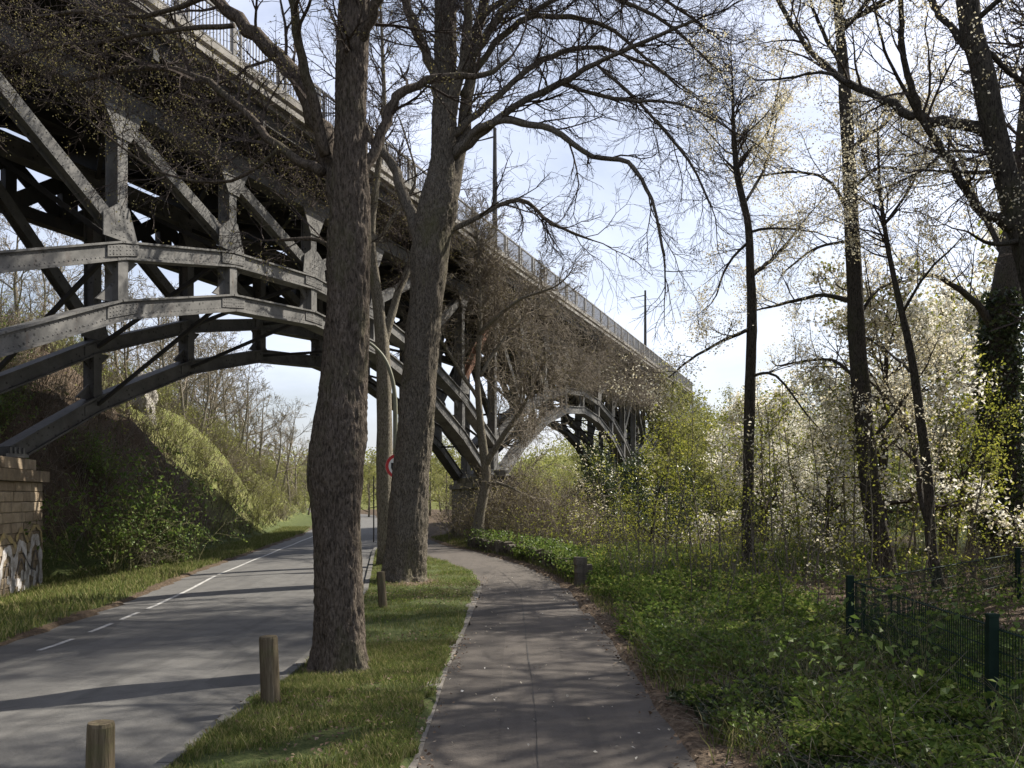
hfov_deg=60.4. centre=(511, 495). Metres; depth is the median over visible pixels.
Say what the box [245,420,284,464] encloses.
bare tree
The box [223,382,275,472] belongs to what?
bare tree
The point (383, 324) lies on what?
tree
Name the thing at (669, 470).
sapling
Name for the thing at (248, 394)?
bare tree
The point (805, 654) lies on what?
leafy shoot
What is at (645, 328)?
bridge mast
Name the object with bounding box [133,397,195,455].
shrub
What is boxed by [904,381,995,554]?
sapling
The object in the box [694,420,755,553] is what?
sapling
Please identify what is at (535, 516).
bramble thicket
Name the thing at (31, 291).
bare tree
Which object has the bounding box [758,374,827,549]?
sapling
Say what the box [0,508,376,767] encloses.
road
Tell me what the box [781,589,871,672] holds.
leafy shoot
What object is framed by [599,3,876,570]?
alder tree
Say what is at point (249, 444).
bare tree
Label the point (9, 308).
shrub
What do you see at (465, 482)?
stone pier
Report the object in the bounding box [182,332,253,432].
bare tree
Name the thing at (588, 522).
bramble thicket
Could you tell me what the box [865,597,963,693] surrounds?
leafy shoot
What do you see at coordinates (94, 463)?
shrub
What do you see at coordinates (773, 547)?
sapling
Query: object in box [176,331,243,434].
bare tree
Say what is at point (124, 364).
bare tree
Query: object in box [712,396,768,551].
sapling
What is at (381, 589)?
wooden post
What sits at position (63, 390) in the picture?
shrub
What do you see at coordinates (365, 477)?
roadside tree
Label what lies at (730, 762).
leaf litter
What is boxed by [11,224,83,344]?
bare tree
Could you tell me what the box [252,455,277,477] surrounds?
shrub
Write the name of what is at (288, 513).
shrub
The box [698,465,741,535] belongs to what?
evergreen shrub
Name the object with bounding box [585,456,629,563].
sapling
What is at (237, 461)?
shrub
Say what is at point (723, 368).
sky
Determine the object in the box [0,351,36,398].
shrub
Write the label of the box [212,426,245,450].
shrub
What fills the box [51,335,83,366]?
shrub
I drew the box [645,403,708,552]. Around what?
sapling
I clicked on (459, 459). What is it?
roadside tree
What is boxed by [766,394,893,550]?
cherry tree
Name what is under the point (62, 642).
road marking
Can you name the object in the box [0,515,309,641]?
roadside grass
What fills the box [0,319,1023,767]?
ground
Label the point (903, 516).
sapling
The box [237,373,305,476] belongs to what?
bare tree
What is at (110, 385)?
shrub
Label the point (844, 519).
sapling
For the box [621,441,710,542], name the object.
evergreen shrub
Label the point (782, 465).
sapling
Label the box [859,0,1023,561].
ivy clad tree
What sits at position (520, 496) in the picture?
bramble thicket
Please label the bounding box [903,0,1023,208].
woodland tree
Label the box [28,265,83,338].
bare tree
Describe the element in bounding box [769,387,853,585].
sapling
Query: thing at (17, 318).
shrub
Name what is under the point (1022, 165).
woodland tree
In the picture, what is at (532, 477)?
willow tree
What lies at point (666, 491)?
sapling
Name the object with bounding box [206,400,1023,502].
distant wood
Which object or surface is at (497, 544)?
hedge
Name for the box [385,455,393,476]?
road sign
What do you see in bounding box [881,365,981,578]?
sapling
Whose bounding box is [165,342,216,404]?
bare tree
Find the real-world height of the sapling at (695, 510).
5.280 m
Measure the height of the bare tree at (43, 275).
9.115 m
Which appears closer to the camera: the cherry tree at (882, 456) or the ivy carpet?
the ivy carpet
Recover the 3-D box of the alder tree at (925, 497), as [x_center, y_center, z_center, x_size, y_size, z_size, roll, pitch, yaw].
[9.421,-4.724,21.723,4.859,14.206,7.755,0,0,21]
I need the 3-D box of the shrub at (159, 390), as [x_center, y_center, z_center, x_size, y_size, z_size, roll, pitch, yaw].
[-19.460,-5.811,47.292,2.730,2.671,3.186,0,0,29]
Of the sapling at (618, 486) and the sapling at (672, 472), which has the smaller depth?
the sapling at (672, 472)
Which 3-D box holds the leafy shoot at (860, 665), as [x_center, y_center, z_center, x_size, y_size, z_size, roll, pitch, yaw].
[2.684,1.508,6.618,0.736,1.118,0.995,0,0,15]
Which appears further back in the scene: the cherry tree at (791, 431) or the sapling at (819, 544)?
the cherry tree at (791, 431)
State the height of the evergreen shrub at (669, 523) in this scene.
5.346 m
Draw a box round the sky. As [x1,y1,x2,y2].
[0,0,1023,466]
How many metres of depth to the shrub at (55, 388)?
30.35 m
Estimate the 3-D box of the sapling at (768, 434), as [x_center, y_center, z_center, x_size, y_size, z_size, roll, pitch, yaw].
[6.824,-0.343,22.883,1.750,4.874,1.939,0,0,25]
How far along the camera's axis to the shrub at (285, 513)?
64.64 m
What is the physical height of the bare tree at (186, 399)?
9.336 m
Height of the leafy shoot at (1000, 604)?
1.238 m
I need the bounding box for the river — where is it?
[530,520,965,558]
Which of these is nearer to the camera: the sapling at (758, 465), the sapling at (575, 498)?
the sapling at (758, 465)
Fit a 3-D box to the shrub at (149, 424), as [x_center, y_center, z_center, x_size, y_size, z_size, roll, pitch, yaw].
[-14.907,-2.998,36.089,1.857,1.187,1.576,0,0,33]
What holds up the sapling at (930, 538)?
on the ground at (698, 747)
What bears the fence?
on the ground at (698, 747)
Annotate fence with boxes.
[845,547,1023,727]
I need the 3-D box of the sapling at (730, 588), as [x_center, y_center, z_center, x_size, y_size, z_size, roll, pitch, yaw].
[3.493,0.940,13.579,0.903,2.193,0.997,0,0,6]
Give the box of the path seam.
[484,564,537,762]
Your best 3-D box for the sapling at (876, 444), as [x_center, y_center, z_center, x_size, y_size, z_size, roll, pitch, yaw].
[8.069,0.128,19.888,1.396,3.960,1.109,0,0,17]
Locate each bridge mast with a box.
[478,127,496,240]
[631,290,646,345]
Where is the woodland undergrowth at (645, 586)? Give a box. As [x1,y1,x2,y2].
[510,541,1023,631]
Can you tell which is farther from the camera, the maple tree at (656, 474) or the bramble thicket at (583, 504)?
the bramble thicket at (583, 504)
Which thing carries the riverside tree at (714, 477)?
on the ground at (698, 747)
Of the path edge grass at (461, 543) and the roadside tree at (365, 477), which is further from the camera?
the roadside tree at (365, 477)
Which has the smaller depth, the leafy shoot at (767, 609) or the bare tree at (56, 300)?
the leafy shoot at (767, 609)
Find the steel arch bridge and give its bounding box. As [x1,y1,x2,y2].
[0,0,692,482]
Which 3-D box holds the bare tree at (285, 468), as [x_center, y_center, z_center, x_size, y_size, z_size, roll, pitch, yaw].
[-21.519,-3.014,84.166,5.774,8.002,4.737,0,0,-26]
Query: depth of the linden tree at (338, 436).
11.02 m
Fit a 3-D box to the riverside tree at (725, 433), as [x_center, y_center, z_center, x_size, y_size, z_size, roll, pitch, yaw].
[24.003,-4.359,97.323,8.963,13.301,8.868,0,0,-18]
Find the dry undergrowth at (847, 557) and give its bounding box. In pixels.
[450,487,1023,600]
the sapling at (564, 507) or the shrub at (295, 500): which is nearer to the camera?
the sapling at (564, 507)
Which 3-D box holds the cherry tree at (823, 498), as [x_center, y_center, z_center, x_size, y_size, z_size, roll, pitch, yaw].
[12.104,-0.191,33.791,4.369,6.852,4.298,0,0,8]
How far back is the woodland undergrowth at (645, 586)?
17.25 m
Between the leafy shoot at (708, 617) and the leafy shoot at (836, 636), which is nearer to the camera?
the leafy shoot at (836, 636)
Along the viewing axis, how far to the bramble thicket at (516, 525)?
35.11 m
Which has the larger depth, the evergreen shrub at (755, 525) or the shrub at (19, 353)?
the evergreen shrub at (755, 525)
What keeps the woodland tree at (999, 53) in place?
on the ground at (698, 747)
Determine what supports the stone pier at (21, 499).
on the ground at (698, 747)
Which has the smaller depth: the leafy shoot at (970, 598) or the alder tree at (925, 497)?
the leafy shoot at (970, 598)
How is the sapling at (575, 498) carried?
on the ground at (698, 747)
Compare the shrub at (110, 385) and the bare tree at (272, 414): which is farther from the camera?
the bare tree at (272, 414)
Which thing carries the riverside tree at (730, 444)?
on the ground at (698, 747)
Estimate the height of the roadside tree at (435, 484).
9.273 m
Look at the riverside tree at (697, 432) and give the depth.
73.60 m
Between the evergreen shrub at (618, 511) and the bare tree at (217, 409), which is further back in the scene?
the bare tree at (217, 409)
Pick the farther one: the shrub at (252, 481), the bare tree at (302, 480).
the bare tree at (302, 480)
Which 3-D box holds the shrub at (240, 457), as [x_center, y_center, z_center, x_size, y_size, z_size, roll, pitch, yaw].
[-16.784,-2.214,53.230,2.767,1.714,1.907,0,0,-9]
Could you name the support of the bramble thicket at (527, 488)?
on the ground at (698, 747)
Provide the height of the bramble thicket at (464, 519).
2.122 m
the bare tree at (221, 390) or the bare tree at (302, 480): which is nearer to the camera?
the bare tree at (221, 390)
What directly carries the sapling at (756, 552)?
on the ground at (698, 747)
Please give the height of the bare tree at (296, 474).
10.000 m
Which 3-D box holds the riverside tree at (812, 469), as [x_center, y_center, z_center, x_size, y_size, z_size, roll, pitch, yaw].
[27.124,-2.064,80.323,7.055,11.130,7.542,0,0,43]
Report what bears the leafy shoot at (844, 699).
on the ground at (698, 747)
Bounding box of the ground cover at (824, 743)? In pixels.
[613,606,1023,767]
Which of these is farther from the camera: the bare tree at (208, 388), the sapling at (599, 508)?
the bare tree at (208, 388)
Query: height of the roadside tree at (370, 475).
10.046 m
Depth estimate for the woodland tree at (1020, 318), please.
11.56 m
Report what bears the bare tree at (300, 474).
on the ground at (698, 747)
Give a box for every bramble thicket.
[429,488,490,540]
[430,493,520,540]
[435,472,541,536]
[439,500,499,540]
[447,451,603,539]
[457,490,539,540]
[462,490,544,529]
[470,456,615,539]
[472,482,552,539]
[488,473,562,535]
[490,467,625,536]
[492,503,550,543]
[496,485,593,545]
[511,472,604,541]
[518,474,627,533]
[530,472,630,541]
[533,497,618,544]
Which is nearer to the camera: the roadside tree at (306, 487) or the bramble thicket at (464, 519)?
the bramble thicket at (464, 519)
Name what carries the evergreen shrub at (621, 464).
on the ground at (698, 747)
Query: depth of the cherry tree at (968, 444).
25.24 m
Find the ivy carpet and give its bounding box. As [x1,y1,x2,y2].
[627,614,1023,767]
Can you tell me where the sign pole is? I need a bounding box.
[373,477,373,541]
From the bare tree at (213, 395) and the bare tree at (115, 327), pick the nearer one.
the bare tree at (115, 327)
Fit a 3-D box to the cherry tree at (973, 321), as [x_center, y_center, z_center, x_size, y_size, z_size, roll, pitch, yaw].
[14.863,-2.207,31.157,6.320,10.077,6.425,0,0,33]
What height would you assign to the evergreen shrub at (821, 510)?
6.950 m
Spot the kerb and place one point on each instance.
(170, 757)
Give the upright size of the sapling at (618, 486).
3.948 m
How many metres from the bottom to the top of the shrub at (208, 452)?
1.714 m
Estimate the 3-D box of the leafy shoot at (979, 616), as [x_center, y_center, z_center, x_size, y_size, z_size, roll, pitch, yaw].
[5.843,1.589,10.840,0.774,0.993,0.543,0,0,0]
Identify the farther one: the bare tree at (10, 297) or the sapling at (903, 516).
the bare tree at (10, 297)
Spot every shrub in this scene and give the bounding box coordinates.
[0,293,25,326]
[0,296,79,370]
[0,310,30,369]
[0,348,82,406]
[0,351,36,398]
[0,380,41,434]
[1,309,38,325]
[1,356,54,393]
[6,311,53,353]
[27,447,217,564]
[40,371,79,405]
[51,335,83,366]
[57,412,184,494]
[102,373,135,407]
[102,384,131,419]
[109,530,195,569]
[110,357,150,376]
[117,379,177,408]
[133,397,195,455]
[135,494,249,565]
[136,410,171,436]
[176,427,218,468]
[178,402,213,426]
[192,437,222,467]
[193,463,218,487]
[208,408,245,444]
[210,459,254,487]
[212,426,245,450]
[218,481,245,506]
[227,448,254,469]
[227,449,255,476]
[229,449,252,472]
[230,433,249,452]
[236,464,268,497]
[236,491,270,523]
[248,452,271,472]
[249,453,272,473]
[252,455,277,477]
[254,471,286,510]
[274,503,296,519]
[277,504,299,520]
[280,481,301,497]
[292,488,306,505]
[558,458,629,541]
[563,440,660,536]
[582,466,650,539]
[611,456,658,542]
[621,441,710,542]
[627,483,694,546]
[650,456,690,535]
[668,457,741,535]
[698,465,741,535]
[729,463,809,539]
[791,469,848,538]
[851,451,915,526]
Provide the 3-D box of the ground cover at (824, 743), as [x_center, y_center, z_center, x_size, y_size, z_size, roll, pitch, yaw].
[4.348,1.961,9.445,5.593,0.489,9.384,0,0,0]
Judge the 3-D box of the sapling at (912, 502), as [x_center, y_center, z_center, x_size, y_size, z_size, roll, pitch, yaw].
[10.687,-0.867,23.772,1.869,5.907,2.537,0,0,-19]
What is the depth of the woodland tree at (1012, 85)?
15.50 m
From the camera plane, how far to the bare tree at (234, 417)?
76.20 m
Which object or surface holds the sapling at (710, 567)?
on the ground at (698, 747)
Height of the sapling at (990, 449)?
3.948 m
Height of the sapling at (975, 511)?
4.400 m
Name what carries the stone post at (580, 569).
on the ground at (698, 747)
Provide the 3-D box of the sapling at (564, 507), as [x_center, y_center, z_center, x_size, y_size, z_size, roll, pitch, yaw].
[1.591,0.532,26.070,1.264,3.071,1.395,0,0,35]
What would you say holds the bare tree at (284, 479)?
on the ground at (698, 747)
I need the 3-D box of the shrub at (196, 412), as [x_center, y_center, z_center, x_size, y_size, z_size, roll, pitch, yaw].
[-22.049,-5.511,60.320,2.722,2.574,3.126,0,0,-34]
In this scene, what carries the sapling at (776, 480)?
on the ground at (698, 747)
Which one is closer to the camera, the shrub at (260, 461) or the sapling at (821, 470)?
the sapling at (821, 470)
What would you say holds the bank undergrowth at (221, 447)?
on the ground at (698, 747)
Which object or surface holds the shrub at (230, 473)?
on the ground at (698, 747)
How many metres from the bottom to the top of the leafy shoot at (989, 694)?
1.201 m
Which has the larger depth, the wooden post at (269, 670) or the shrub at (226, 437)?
the shrub at (226, 437)
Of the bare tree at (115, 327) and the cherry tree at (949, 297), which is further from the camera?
the bare tree at (115, 327)
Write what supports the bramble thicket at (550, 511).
on the ground at (698, 747)
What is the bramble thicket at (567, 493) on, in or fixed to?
on the ground at (698, 747)
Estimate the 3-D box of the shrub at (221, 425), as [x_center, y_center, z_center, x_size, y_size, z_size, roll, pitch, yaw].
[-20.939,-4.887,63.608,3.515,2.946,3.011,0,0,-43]
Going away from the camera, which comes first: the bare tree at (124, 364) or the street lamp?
the street lamp
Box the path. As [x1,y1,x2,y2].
[418,538,696,767]
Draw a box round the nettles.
[630,605,1023,767]
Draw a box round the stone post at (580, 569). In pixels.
[573,557,587,585]
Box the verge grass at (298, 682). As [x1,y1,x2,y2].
[163,549,480,767]
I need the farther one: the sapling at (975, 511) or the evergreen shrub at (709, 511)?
the evergreen shrub at (709, 511)
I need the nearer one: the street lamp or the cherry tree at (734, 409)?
the street lamp
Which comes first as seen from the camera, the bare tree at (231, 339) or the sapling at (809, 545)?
the sapling at (809, 545)
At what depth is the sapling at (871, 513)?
18.11 m
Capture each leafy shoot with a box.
[662,594,718,641]
[687,592,739,647]
[742,593,795,645]
[751,602,824,676]
[768,614,855,711]
[769,602,859,731]
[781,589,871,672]
[816,627,923,758]
[825,674,893,756]
[859,601,892,637]
[860,568,966,694]
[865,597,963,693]
[935,574,993,639]
[938,588,984,643]
[940,644,1023,767]
[957,583,1010,638]
[966,575,1023,665]
[971,575,1023,664]
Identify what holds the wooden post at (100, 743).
on the ground at (698, 747)
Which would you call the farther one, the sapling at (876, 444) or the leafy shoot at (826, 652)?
the sapling at (876, 444)
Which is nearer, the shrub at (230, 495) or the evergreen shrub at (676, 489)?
the shrub at (230, 495)
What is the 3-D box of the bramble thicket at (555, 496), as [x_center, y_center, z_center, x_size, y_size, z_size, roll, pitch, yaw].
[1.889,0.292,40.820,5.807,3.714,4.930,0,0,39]
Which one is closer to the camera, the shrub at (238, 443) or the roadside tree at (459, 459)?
the shrub at (238, 443)
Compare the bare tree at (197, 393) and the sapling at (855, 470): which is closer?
the sapling at (855, 470)
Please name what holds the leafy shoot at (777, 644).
on the ground at (698, 747)
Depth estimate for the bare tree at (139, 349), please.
77.15 m
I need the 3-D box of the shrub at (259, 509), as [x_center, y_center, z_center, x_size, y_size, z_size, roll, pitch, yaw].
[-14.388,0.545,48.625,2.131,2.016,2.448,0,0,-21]
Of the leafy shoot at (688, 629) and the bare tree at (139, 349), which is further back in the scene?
the bare tree at (139, 349)
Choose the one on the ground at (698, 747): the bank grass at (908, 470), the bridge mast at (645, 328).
the bank grass at (908, 470)
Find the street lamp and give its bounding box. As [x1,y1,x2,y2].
[369,342,397,454]
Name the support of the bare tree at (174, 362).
on the ground at (698, 747)
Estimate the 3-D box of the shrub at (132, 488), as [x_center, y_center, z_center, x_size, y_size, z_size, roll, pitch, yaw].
[-12.046,0.567,27.217,4.848,4.170,6.126,0,0,-5]
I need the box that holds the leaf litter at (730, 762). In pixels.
[300,567,1023,767]
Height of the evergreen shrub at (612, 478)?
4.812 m
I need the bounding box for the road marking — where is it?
[38,536,312,649]
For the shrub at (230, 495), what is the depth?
43.44 m
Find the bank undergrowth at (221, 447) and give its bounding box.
[0,276,306,557]
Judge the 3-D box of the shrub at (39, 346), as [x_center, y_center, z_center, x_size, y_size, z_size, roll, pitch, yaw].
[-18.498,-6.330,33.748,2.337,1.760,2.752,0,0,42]
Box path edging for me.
[408,585,481,767]
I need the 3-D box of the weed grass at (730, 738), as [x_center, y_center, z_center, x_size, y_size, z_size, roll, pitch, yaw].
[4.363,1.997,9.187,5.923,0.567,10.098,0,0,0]
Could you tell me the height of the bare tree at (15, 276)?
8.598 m
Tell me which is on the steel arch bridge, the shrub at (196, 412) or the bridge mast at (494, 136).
the bridge mast at (494, 136)
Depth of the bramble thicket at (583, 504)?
38.66 m
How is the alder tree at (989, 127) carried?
on the ground at (698, 747)
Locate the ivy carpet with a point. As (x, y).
(799, 763)
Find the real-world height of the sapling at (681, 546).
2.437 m
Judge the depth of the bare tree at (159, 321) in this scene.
55.02 m
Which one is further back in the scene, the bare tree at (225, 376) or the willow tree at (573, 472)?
the willow tree at (573, 472)
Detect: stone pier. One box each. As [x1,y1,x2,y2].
[0,456,49,596]
[449,475,519,532]
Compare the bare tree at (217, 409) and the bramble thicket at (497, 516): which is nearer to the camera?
the bramble thicket at (497, 516)
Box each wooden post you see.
[85,719,114,767]
[259,635,280,705]
[377,571,386,607]
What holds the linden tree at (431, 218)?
on the ground at (698, 747)
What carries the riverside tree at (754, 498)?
on the ground at (698, 747)
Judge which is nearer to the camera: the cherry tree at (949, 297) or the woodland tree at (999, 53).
the woodland tree at (999, 53)
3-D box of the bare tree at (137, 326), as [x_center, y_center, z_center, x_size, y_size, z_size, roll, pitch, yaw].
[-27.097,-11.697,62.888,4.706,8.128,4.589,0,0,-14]
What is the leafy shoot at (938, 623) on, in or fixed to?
on the ground at (698, 747)
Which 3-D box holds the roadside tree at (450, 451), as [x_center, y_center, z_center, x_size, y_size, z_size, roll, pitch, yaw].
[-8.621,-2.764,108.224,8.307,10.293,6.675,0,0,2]
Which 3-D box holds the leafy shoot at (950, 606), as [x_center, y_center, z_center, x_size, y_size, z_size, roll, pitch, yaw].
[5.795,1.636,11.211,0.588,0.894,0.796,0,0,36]
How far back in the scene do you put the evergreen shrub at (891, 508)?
77.06 m
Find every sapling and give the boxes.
[538,462,587,546]
[549,480,576,537]
[560,454,591,544]
[573,462,616,550]
[576,431,612,544]
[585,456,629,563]
[588,431,636,551]
[599,441,637,538]
[621,416,662,561]
[627,449,686,575]
[642,415,701,528]
[643,411,697,555]
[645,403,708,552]
[650,423,708,562]
[656,475,718,600]
[671,388,732,552]
[686,433,738,570]
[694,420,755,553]
[694,467,732,593]
[711,407,790,576]
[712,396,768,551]
[712,486,768,611]
[723,487,777,597]
[724,384,806,550]
[735,389,811,570]
[754,391,809,541]
[755,409,804,575]
[757,485,801,619]
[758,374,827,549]
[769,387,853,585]
[787,439,843,588]
[790,392,875,564]
[793,481,848,603]
[798,430,864,588]
[802,366,889,551]
[803,370,862,558]
[817,394,892,528]
[818,387,875,574]
[835,425,899,594]
[837,414,900,571]
[876,362,947,559]
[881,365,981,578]
[887,391,948,552]
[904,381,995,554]
[907,405,974,580]
[942,423,1022,561]
[945,402,1006,559]
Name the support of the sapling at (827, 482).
on the ground at (698, 747)
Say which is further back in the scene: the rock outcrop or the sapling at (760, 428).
the rock outcrop
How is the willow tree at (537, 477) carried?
on the ground at (698, 747)
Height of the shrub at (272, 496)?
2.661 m
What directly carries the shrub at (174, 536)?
on the ground at (698, 747)
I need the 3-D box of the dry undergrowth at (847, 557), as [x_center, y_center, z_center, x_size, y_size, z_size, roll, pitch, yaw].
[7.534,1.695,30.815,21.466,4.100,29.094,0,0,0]
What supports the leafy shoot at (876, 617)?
on the ground at (698, 747)
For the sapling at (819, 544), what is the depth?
14.39 m
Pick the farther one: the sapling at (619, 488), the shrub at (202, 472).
the shrub at (202, 472)
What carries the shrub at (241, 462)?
on the ground at (698, 747)
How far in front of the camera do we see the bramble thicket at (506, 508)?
39.00 m
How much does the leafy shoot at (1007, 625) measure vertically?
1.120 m
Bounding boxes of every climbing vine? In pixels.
[0,0,471,262]
[449,205,673,465]
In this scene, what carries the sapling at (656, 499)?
on the ground at (698, 747)
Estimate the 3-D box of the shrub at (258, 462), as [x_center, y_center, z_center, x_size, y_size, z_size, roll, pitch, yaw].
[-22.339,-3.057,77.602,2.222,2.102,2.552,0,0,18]
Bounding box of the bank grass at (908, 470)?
[737,456,1023,532]
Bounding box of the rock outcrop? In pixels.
[131,370,157,424]
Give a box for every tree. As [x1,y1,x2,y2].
[0,0,566,673]
[0,205,83,322]
[0,215,18,282]
[0,273,31,313]
[1,227,71,318]
[4,273,54,316]
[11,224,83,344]
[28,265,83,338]
[32,282,63,315]
[61,265,147,381]
[103,278,156,363]
[103,290,166,415]
[119,282,199,399]
[122,323,154,369]
[127,279,199,405]
[135,293,225,416]
[140,315,209,418]
[140,317,177,371]
[155,339,188,402]
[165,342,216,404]
[166,320,220,405]
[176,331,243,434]
[178,336,258,447]
[179,373,221,411]
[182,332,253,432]
[183,332,262,420]
[183,342,237,415]
[186,369,231,434]
[188,340,240,421]
[198,383,237,430]
[207,372,255,440]
[215,342,291,454]
[217,385,255,440]
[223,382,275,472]
[236,401,279,456]
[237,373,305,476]
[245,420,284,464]
[254,392,307,487]
[264,424,306,504]
[268,396,312,489]
[271,419,309,506]
[277,0,848,582]
[290,443,308,491]
[292,440,309,505]
[294,458,307,508]
[295,450,310,514]
[326,0,508,564]
[361,449,376,516]
[363,447,375,505]
[388,182,598,537]
[428,434,460,512]
[428,435,449,515]
[429,452,450,510]
[433,438,471,512]
[438,475,452,517]
[510,464,551,494]
[512,469,542,502]
[514,461,562,511]
[541,469,583,527]
[558,465,586,493]
[561,418,615,486]
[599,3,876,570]
[614,416,704,544]
[659,406,742,542]
[659,436,699,531]
[669,0,1023,302]
[675,400,759,537]
[680,362,814,546]
[698,438,739,521]
[702,0,988,577]
[706,402,766,482]
[712,384,765,468]
[723,418,801,521]
[725,454,779,537]
[758,386,821,469]
[764,413,825,510]
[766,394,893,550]
[774,404,869,545]
[782,51,1023,587]
[785,434,824,522]
[797,370,846,451]
[797,375,840,453]
[798,243,1023,542]
[823,206,1023,558]
[829,292,1016,556]
[843,0,1023,244]
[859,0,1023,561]
[880,381,915,470]
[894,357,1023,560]
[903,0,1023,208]
[958,11,1023,98]
[972,8,1023,128]
[982,17,1023,181]
[989,304,1023,331]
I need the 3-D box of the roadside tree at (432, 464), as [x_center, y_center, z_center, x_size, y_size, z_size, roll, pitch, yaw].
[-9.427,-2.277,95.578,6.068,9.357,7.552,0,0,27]
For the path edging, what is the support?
on the ground at (698, 747)
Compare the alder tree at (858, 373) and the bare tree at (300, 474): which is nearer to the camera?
the alder tree at (858, 373)
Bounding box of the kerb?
[149,545,376,767]
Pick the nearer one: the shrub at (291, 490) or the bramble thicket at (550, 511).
the bramble thicket at (550, 511)
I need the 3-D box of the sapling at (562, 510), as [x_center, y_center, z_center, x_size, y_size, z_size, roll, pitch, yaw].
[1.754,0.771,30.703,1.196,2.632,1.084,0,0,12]
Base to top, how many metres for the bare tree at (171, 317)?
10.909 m
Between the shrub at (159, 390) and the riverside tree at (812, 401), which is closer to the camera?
the shrub at (159, 390)
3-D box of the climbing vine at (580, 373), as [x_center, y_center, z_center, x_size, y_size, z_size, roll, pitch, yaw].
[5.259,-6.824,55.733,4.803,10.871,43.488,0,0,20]
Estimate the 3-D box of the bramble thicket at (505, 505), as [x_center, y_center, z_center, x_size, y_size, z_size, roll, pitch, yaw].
[0.384,0.046,39.534,5.635,4.244,6.637,0,0,-40]
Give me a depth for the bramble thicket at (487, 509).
38.62 m
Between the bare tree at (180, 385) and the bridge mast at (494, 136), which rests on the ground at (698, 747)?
the bare tree at (180, 385)
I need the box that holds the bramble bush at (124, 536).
[24,454,216,578]
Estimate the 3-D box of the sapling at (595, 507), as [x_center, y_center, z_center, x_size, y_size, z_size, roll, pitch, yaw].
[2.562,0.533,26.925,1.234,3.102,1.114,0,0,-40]
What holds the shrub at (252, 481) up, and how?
on the ground at (698, 747)
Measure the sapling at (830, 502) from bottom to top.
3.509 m
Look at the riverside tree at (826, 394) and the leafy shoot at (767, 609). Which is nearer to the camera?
the leafy shoot at (767, 609)
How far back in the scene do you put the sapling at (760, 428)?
26.00 m
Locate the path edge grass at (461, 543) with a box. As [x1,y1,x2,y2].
[431,533,664,613]
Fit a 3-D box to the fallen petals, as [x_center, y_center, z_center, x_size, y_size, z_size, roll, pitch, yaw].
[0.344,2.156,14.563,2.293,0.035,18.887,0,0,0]
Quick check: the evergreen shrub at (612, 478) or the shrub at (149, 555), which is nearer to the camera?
the shrub at (149, 555)
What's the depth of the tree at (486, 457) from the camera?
36.65 m
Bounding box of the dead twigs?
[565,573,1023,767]
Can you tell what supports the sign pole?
on the ground at (698, 747)
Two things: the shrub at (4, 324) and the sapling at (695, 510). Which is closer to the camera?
the sapling at (695, 510)
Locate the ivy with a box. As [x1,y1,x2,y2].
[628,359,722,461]
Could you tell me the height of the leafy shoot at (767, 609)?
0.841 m
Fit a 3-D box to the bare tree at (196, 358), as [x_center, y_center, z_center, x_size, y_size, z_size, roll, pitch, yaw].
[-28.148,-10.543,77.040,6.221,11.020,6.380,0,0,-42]
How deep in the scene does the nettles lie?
9.72 m
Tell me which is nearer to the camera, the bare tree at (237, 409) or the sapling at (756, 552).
the sapling at (756, 552)
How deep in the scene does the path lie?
9.68 m
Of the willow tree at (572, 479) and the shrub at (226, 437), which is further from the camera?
the willow tree at (572, 479)
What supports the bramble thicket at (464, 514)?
on the ground at (698, 747)
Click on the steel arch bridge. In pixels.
(120, 248)
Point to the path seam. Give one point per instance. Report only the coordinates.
(530, 671)
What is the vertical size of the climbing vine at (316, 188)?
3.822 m
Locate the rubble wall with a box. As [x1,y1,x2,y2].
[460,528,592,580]
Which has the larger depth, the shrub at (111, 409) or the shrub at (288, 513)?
the shrub at (288, 513)
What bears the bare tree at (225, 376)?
on the ground at (698, 747)
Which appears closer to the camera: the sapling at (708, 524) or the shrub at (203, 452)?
the sapling at (708, 524)
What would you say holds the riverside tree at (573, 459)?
on the ground at (698, 747)
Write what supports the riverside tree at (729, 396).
on the ground at (698, 747)
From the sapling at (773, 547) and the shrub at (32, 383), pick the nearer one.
the sapling at (773, 547)
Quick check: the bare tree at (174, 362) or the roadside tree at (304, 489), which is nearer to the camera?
the bare tree at (174, 362)
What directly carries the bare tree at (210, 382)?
on the ground at (698, 747)
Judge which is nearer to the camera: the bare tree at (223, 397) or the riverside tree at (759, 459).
the bare tree at (223, 397)
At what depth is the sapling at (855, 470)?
26.32 m
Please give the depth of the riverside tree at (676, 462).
81.20 m
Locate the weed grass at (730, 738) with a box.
[622,615,1023,767]
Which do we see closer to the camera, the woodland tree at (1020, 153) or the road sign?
the woodland tree at (1020, 153)
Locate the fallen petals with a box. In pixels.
[437,576,668,760]
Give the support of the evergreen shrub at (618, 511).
on the ground at (698, 747)
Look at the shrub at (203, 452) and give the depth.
43.18 m
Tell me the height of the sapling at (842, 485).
6.362 m
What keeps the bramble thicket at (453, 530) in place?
on the ground at (698, 747)
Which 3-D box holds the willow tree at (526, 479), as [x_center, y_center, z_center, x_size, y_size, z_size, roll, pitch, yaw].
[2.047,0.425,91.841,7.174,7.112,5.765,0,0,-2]
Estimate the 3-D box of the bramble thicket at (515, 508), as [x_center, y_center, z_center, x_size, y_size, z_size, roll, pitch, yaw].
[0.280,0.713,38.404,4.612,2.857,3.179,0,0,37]

